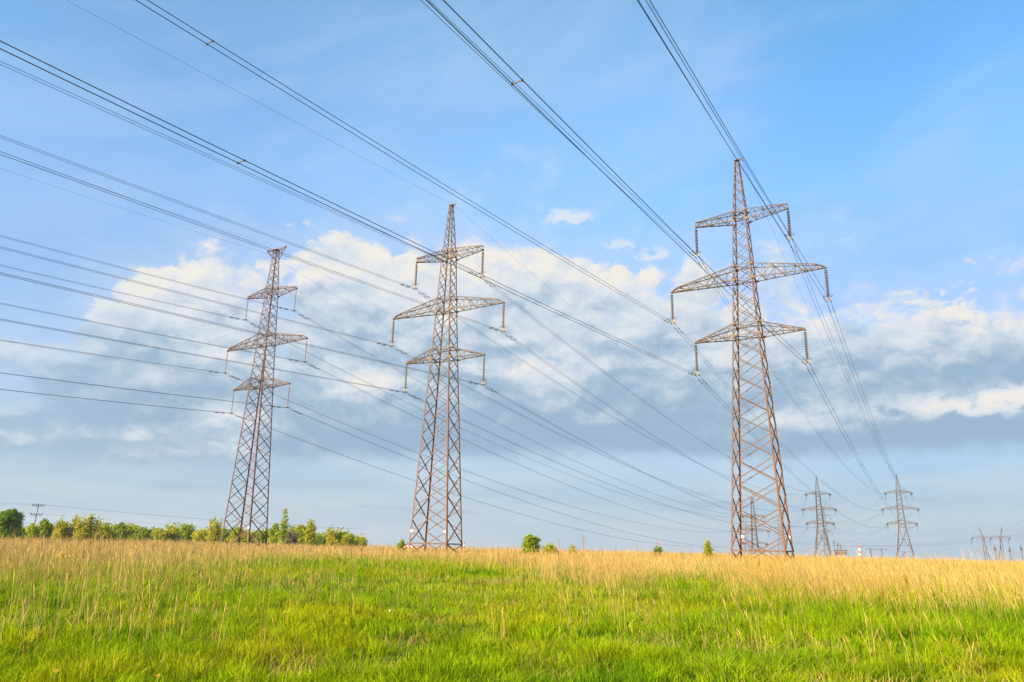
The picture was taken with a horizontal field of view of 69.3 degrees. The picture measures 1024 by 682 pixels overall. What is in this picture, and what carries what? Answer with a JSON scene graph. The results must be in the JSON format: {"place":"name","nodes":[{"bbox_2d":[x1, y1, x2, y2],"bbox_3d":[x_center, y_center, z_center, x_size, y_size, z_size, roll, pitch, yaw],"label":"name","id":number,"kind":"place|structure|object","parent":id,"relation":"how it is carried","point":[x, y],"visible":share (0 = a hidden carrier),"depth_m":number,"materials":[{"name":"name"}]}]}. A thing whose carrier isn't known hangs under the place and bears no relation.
{"place":"outdoors","nodes":[
{"label":"outdoors","id":0,"kind":"place"},
{"bbox_2d":[0,541,1023,681],"bbox_3d":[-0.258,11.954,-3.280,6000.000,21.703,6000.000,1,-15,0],"label":"ground","id":1,"kind":"structure","parent":0,"point":[475,631],"depth_m":13.16,"materials":[{"name":"green plant"}]},
{"bbox_2d":[0,507,27,539],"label":"hedge tree","id":2,"kind":"object","parent":1,"relation":"on","point":[9,518],"visible":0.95,"depth_m":132.95,"materials":[{"name":"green plant"}]},
{"bbox_2d":[22,523,41,540],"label":"hedge shrub","id":3,"kind":"object","parent":1,"relation":"on","point":[32,527],"visible":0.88,"depth_m":151.04,"materials":[{"name":"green plant"}]},
{"bbox_2d":[30,503,44,524],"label":"utility pole","id":4,"kind":"object","parent":1,"relation":"on","point":[36,512],"visible":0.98,"depth_m":156.84,"materials":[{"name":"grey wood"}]},
{"bbox_2d":[38,504,350,528],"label":"pole wire","id":5,"kind":"object","parent":4,"relation":"attached to","point":[180,517],"visible":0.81,"depth_m":167.63,"materials":[{"name":"grey metal"}]},
{"bbox_2d":[38,518,53,539],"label":"hedge tree","id":6,"kind":"object","parent":1,"relation":"on","point":[47,528],"visible":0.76,"depth_m":156.58,"materials":[{"name":"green plant"}]},
{"bbox_2d":[52,514,69,540],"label":"hedge shrub","id":7,"kind":"object","parent":1,"relation":"on","point":[59,527],"visible":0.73,"depth_m":145.62,"materials":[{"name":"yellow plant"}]},
{"bbox_2d":[63,514,79,542],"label":"hedge shrub","id":8,"kind":"object","parent":1,"relation":"on","point":[70,533],"visible":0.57,"depth_m":146.67,"materials":[{"name":"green plant"}]},
{"bbox_2d":[71,513,92,541],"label":"hedge shrub","id":9,"kind":"object","parent":1,"relation":"on","point":[83,530],"visible":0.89,"depth_m":145.10,"materials":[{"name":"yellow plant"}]},
{"bbox_2d":[87,514,102,541],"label":"hedge shrub","id":10,"kind":"object","parent":1,"relation":"on","point":[95,528],"visible":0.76,"depth_m":145.86,"materials":[{"name":"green plant"}]},
{"bbox_2d":[98,519,111,540],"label":"hedge shrub","id":11,"kind":"object","parent":1,"relation":"on","point":[105,532],"visible":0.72,"depth_m":153.44,"materials":[{"name":"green plant"}]},
{"bbox_2d":[107,522,124,540],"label":"scrub bush","id":12,"kind":"object","parent":1,"relation":"on","point":[115,534],"visible":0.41,"depth_m":159.26,"materials":[{"name":"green plant"}]},
{"bbox_2d":[110,521,127,541],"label":"hedge tree","id":13,"kind":"object","parent":1,"relation":"on","point":[122,526],"visible":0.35,"depth_m":167.58,"materials":[{"name":"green plant"}]},
{"bbox_2d":[125,525,156,541],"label":"hedge shrub","id":14,"kind":"object","parent":1,"relation":"on","point":[133,532],"visible":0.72,"depth_m":168.48,"materials":[{"name":"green plant"}]},
{"bbox_2d":[142,528,154,540],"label":"scrub bush","id":15,"kind":"object","parent":1,"relation":"on","point":[149,533],"visible":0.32,"depth_m":169.36,"materials":[{"name":"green plant"}]},
{"bbox_2d":[150,527,172,542],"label":"hedge shrub","id":16,"kind":"object","parent":1,"relation":"on","point":[162,534],"visible":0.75,"depth_m":161.88,"materials":[{"name":"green plant"}]},
{"bbox_2d":[164,521,181,541],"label":"scrub bush","id":17,"kind":"object","parent":1,"relation":"on","point":[166,526],"visible":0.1,"depth_m":180.91,"materials":[{"name":"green plant"}]},
{"bbox_2d":[163,523,184,541],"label":"scrub bush","id":18,"kind":"object","parent":1,"relation":"on","point":[176,534],"visible":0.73,"depth_m":164.07,"materials":[{"name":"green plant"}]},
{"bbox_2d":[177,523,195,543],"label":"hedge tree","id":19,"kind":"object","parent":1,"relation":"on","point":[187,530],"visible":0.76,"depth_m":177.61,"materials":[{"name":"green plant"}]},
{"bbox_2d":[191,527,207,544],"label":"hedge shrub","id":20,"kind":"object","parent":1,"relation":"on","point":[201,534],"visible":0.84,"depth_m":169.80,"materials":[{"name":"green plant"}]},
{"bbox_2d":[205,516,223,543],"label":"hedge shrub","id":21,"kind":"object","parent":1,"relation":"on","point":[213,532],"visible":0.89,"depth_m":152.94,"materials":[{"name":"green plant"}]},
{"bbox_2d":[219,529,235,543],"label":"hedge shrub","id":22,"kind":"object","parent":1,"relation":"on","point":[225,537],"visible":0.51,"depth_m":171.04,"materials":[{"name":"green plant"}]},
{"bbox_2d":[227,525,246,543],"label":"scrub bush","id":23,"kind":"object","parent":1,"relation":"on","point":[236,530],"visible":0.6,"depth_m":168.83,"materials":[{"name":"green plant"}]},
{"bbox_2d":[242,529,253,543],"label":"hedge shrub","id":24,"kind":"object","parent":1,"relation":"on","point":[245,539],"visible":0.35,"depth_m":177.36,"materials":[{"name":"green plant"}]},
{"bbox_2d":[254,528,269,544],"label":"hedge shrub","id":25,"kind":"object","parent":1,"relation":"on","point":[259,538],"visible":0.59,"depth_m":178.18,"materials":[{"name":"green plant"}]},
{"bbox_2d":[220,246,307,548],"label":"lattice pylon","id":26,"kind":"object","parent":1,"relation":"on","point":[260,346],"visible":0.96,"depth_m":119.00,"materials":[{"name":"red metal"}]},
{"bbox_2d":[0,339,699,531],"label":"twin conductor","id":27,"kind":"object","parent":26,"relation":"hanging from","point":[287,400],"visible":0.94,"depth_m":128.62,"materials":[{"name":"metal"}]},
{"bbox_2d":[0,235,710,510],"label":"twin conductor","id":28,"kind":"object","parent":26,"relation":"hanging from","point":[303,317],"visible":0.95,"depth_m":117.93,"materials":[{"name":"metal"}]},
{"bbox_2d":[15,173,700,484],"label":"earth wire","id":29,"kind":"object","parent":26,"relation":"attached to","point":[296,271],"visible":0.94,"depth_m":127.76,"materials":[{"name":"metal"}]},
{"bbox_2d":[5,341,720,537],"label":"fibre cable","id":30,"kind":"object","parent":26,"relation":"attached to","point":[274,390],"visible":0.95,"depth_m":116.37,"materials":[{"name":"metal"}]},
{"bbox_2d":[3,265,724,516],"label":"twin conductor","id":31,"kind":"object","parent":26,"relation":"hanging from","point":[300,349],"visible":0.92,"depth_m":127.46,"materials":[{"name":"metal"}]},
{"bbox_2d":[0,389,734,546],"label":"twin conductor","id":32,"kind":"object","parent":26,"relation":"hanging from","point":[288,435],"visible":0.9,"depth_m":124.35,"materials":[{"name":"metal"}]},
{"bbox_2d":[0,372,754,547],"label":"twin conductor","id":33,"kind":"object","parent":26,"relation":"hanging from","point":[304,415],"visible":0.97,"depth_m":113.85,"materials":[{"name":"metal"}]},
{"bbox_2d":[3,303,755,532],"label":"twin conductor","id":34,"kind":"object","parent":26,"relation":"hanging from","point":[315,368],"visible":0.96,"depth_m":112.94,"materials":[{"name":"metal"}]},
{"bbox_2d":[26,163,741,493],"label":"earth wire","id":35,"kind":"object","parent":26,"relation":"attached to","point":[347,288],"visible":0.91,"depth_m":134.30,"materials":[{"name":"metal"}]},
{"bbox_2d":[267,523,279,545],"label":"hedge tree","id":36,"kind":"object","parent":1,"relation":"on","point":[272,531],"visible":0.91,"depth_m":170.32,"materials":[{"name":"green plant"}]},
{"bbox_2d":[275,508,290,544],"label":"hedge tree","id":37,"kind":"object","parent":1,"relation":"on","point":[282,533],"visible":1,"depth_m":162.25,"materials":[{"name":"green plant"}]},
{"bbox_2d":[284,526,297,545],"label":"bare shrub","id":38,"kind":"object","parent":1,"relation":"on","point":[292,538],"visible":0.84,"depth_m":166.84,"materials":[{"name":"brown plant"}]},
{"bbox_2d":[291,524,306,545],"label":"hedge tree","id":39,"kind":"object","parent":1,"relation":"on","point":[298,530],"visible":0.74,"depth_m":171.83,"materials":[{"name":"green plant"}]},
{"bbox_2d":[303,519,316,546],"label":"hedge tree","id":40,"kind":"object","parent":1,"relation":"on","point":[310,532],"visible":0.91,"depth_m":163.23,"materials":[{"name":"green plant"}]},
{"bbox_2d":[314,533,326,546],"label":"hedge shrub","id":41,"kind":"object","parent":1,"relation":"on","point":[319,539],"visible":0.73,"depth_m":186.66,"materials":[{"name":"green plant"}]},
{"bbox_2d":[323,524,343,547],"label":"hedge shrub","id":42,"kind":"object","parent":1,"relation":"on","point":[336,537],"visible":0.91,"depth_m":159.70,"materials":[{"name":"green plant"}]},
{"bbox_2d":[334,530,349,545],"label":"scrub bush","id":43,"kind":"object","parent":1,"relation":"on","point":[344,532],"visible":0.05,"depth_m":184.33,"materials":[{"name":"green plant"}]},
{"bbox_2d":[340,533,357,546],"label":"hedge shrub","id":44,"kind":"object","parent":1,"relation":"on","point":[347,539],"visible":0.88,"depth_m":164.26,"materials":[{"name":"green plant"}]},
{"bbox_2d":[355,536,368,547],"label":"hedge shrub","id":45,"kind":"object","parent":1,"relation":"on","point":[361,540],"visible":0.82,"depth_m":169.81,"materials":[{"name":"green plant"}]},
{"bbox_2d":[397,539,407,551],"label":"bush","id":46,"kind":"object","parent":1,"relation":"on","point":[401,543],"visible":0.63,"depth_m":106.46,"materials":[{"name":"green plant"}]},
{"bbox_2d":[389,203,506,553],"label":"lattice pylon","id":47,"kind":"object","parent":1,"relation":"on","point":[457,350],"visible":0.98,"depth_m":99.20,"materials":[{"name":"metal"}]},
{"bbox_2d":[0,135,794,494],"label":"twin conductor","id":48,"kind":"object","parent":47,"relation":"hanging from","point":[282,239],"visible":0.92,"depth_m":86.55,"materials":[{"name":"metal"}]},
{"bbox_2d":[0,246,800,510],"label":"twin conductor","id":49,"kind":"object","parent":47,"relation":"hanging from","point":[307,325],"visible":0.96,"depth_m":88.27,"materials":[{"name":"metal"}]},
{"bbox_2d":[2,319,805,526],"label":"twin conductor","id":50,"kind":"object","parent":47,"relation":"hanging from","point":[313,376],"visible":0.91,"depth_m":85.02,"materials":[{"name":"metal"}]},
{"bbox_2d":[0,61,823,494],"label":"twin conductor","id":51,"kind":"object","parent":47,"relation":"hanging from","point":[330,211],"visible":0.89,"depth_m":73.60,"materials":[{"name":"metal"}]},
{"bbox_2d":[0,272,829,527],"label":"twin conductor","id":52,"kind":"object","parent":47,"relation":"hanging from","point":[324,349],"visible":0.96,"depth_m":70.34,"materials":[{"name":"metal"}]},
{"bbox_2d":[0,151,833,510],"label":"twin conductor","id":53,"kind":"object","parent":47,"relation":"hanging from","point":[318,267],"visible":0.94,"depth_m":68.57,"materials":[{"name":"metal"}]},
{"bbox_2d":[74,4,812,475],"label":"earth wire","id":54,"kind":"object","parent":47,"relation":"attached to","point":[364,158],"visible":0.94,"depth_m":84.73,"materials":[{"name":"metal"}]},
{"bbox_2d":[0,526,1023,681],"bbox_3d":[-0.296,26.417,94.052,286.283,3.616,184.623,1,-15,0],"label":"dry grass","id":55,"kind":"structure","parent":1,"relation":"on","point":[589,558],"depth_m":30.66,"materials":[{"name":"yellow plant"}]},
{"bbox_2d":[521,532,540,554],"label":"round bush","id":56,"kind":"object","parent":1,"relation":"on","point":[527,544],"visible":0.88,"depth_m":84.36,"materials":[{"name":"green plant"}]},
{"bbox_2d":[541,542,558,556],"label":"bush","id":57,"kind":"object","parent":1,"relation":"on","point":[550,547],"visible":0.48,"depth_m":88.17,"materials":[{"name":"green plant"}]},
{"bbox_2d":[568,545,576,554],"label":"bush","id":58,"kind":"object","parent":1,"relation":"on","point":[570,548],"visible":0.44,"depth_m":90.98,"materials":[{"name":"green plant"}]},
{"bbox_2d":[652,546,664,554],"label":"bush","id":59,"kind":"object","parent":1,"relation":"on","point":[657,550],"visible":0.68,"depth_m":113.09,"materials":[{"name":"green plant"}]},
{"bbox_2d":[702,538,714,559],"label":"conifer","id":60,"kind":"object","parent":1,"relation":"on","point":[707,549],"visible":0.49,"depth_m":88.37,"materials":[{"name":"green plant"}]},
{"bbox_2d":[739,521,750,553],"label":"lattice pylon","id":61,"kind":"object","parent":1,"relation":"on","point":[745,535],"visible":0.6,"depth_m":924.55,"materials":[{"name":"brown metal"}]},
{"bbox_2d":[670,158,832,561],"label":"lattice pylon","id":62,"kind":"object","parent":1,"relation":"on","point":[737,284],"visible":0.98,"depth_m":85.38,"materials":[{"name":"metal"}]},
{"bbox_2d":[0,40,883,527],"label":"twin conductor","id":63,"kind":"object","parent":62,"relation":"hanging from","point":[312,198],"visible":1,"depth_m":32.34,"materials":[{"name":"metal"}]},
{"bbox_2d":[136,0,878,510],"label":"twin conductor","id":64,"kind":"object","parent":62,"relation":"hanging from","point":[416,172],"visible":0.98,"depth_m":43.74,"materials":[{"name":"metal"}]},
{"bbox_2d":[422,0,873,490],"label":"twin conductor","id":65,"kind":"object","parent":62,"relation":"hanging from","point":[605,169],"visible":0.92,"depth_m":61.17,"materials":[{"name":"metal"}]},
{"bbox_2d":[426,0,915,527],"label":"twin conductor","id":66,"kind":"object","parent":62,"relation":"hanging from","point":[622,180],"visible":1,"depth_m":30.62,"materials":[{"name":"metal"}]},
{"bbox_2d":[648,2,891,469],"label":"earth wire","id":67,"kind":"object","parent":62,"relation":"attached to","point":[759,200],"visible":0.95,"depth_m":97.94,"materials":[{"name":"metal"}]},
{"bbox_2d":[637,0,906,490],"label":"twin conductor","id":68,"kind":"object","parent":62,"relation":"hanging from","point":[756,190],"visible":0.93,"depth_m":69.88,"materials":[{"name":"metal"}]},
{"bbox_2d":[638,0,916,510],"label":"twin conductor","id":69,"kind":"object","parent":62,"relation":"hanging from","point":[751,183],"visible":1,"depth_m":46.13,"materials":[{"name":"metal"}]},
{"bbox_2d":[739,496,769,554],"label":"anchor pylon","id":70,"kind":"object","parent":1,"relation":"on","point":[752,534],"visible":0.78,"depth_m":380.36,"materials":[{"name":"grey metal"}]},
{"bbox_2d":[771,516,785,555],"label":"lattice pylon","id":71,"kind":"object","parent":1,"relation":"on","point":[778,537],"visible":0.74,"depth_m":865.57,"materials":[{"name":"grey metal"}]},
{"bbox_2d":[802,476,836,555],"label":"anchor pylon","id":72,"kind":"object","parent":1,"relation":"on","point":[822,522],"visible":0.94,"depth_m":351.03,"materials":[{"name":"grey metal"}]},
{"bbox_2d":[818,507,832,555],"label":"lattice pylon","id":73,"kind":"object","parent":1,"relation":"on","point":[826,530],"visible":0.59,"depth_m":707.69,"materials":[{"name":"grey metal"}]},
{"bbox_2d":[835,544,847,555],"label":"building","id":74,"kind":"structure","parent":1,"relation":"on","point":[845,551],"depth_m":707.24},
{"bbox_2d":[858,545,861,556],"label":"factory chimney","id":75,"kind":"object","parent":1,"relation":"on","point":[859,550],"visible":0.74,"depth_m":1313.91,"materials":[{"name":"paint"}]},
{"bbox_2d":[881,474,918,558],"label":"anchor pylon","id":76,"kind":"object","parent":1,"relation":"on","point":[898,523],"visible":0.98,"depth_m":333.42,"materials":[{"name":"grey metal"}]},
{"bbox_2d":[971,527,1010,562],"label":"portal pylon","id":77,"kind":"object","parent":1,"relation":"on","point":[990,545],"visible":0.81,"depth_m":366.99,"materials":[{"name":"grey metal"}]},
{"bbox_2d":[808,540,1003,546],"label":"overhead wire","id":78,"kind":"object","parent":77,"relation":"attached to","point":[887,546],"visible":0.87,"depth_m":502.83,"materials":[{"name":"grey metal"}]},
{"bbox_2d":[0,0,1023,561],"label":"sky","id":79,"kind":"structure","parent":0,"point":[890,133],"materials":[{"name":"blue"}]}
]}

